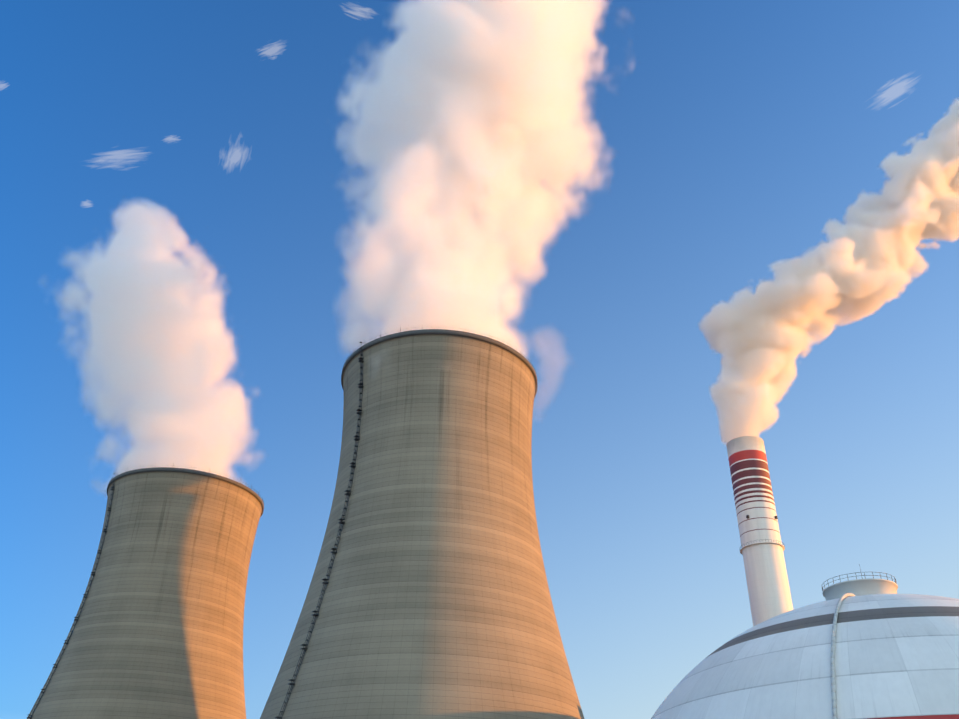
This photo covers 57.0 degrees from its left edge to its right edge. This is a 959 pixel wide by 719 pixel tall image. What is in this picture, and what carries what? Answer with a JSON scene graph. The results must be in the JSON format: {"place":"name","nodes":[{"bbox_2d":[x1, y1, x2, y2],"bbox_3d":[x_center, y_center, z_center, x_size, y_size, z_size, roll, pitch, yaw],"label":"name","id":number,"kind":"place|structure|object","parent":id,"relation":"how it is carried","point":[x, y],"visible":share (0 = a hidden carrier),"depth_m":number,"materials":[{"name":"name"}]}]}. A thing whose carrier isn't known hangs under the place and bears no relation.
{"place":"outdoors","nodes":[
{"label":"outdoors","id":0,"kind":"place"},
{"bbox_2d":[0,0,958,718],"label":"sky","id":1,"kind":"structure","parent":0,"point":[699,226],"materials":[{"name":"blue"}]},
{"bbox_2d":[651,565,958,718],"bbox_3d":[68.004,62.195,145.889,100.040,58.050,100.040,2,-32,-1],"label":"coal dome","id":2,"kind":"structure","parent":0,"point":[869,648],"depth_m":123.50,"materials":[{"name":"paint"}]},
{"label":"ground","id":3,"kind":"structure","parent":0,"visible":0},
{"bbox_2d":[27,462,263,718],"bbox_3d":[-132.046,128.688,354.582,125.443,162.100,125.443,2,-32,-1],"label":"cooling tower","id":4,"kind":"structure","parent":3,"relation":"on","point":[156,631],"depth_m":344.41,"materials":[{"name":"concrete"}]},
{"bbox_2d":[260,326,583,718],"bbox_3d":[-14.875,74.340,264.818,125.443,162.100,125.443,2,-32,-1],"label":"cooling tower","id":5,"kind":"structure","parent":3,"relation":"on","point":[428,596],"depth_m":242.03,"materials":[{"name":"concrete"}]},
{"bbox_2d":[726,436,792,626],"bbox_3d":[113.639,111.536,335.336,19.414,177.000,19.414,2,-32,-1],"label":"chimney","id":6,"kind":"object","parent":3,"relation":"on","point":[762,549],"visible":0.69,"depth_m":354.98,"materials":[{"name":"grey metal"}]}
]}

